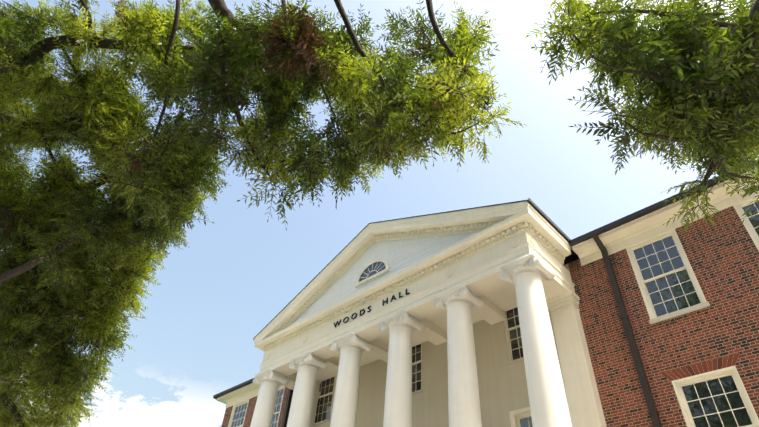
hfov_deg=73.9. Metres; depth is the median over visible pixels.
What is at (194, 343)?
sky
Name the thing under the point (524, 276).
portico columns
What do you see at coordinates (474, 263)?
portico entablature
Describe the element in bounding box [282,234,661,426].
building downpipes
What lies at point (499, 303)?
portico ceiling
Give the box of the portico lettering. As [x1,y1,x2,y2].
[334,289,409,327]
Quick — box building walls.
[221,196,758,426]
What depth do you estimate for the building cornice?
15.39 m
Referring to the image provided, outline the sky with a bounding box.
[0,0,758,426]
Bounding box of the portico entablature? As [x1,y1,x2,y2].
[255,201,574,390]
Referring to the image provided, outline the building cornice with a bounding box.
[213,160,758,407]
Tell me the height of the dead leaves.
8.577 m
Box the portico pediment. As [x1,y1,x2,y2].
[253,199,544,346]
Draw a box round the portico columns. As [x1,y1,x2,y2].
[250,253,571,426]
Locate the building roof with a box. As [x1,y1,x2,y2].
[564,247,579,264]
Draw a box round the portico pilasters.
[310,290,606,426]
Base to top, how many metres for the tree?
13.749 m
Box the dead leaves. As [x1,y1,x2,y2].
[0,0,745,402]
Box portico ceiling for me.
[316,284,516,381]
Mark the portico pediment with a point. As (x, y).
(370, 254)
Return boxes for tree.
[0,0,758,426]
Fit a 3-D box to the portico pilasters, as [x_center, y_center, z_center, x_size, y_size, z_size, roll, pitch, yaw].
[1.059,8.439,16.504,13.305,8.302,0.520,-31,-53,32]

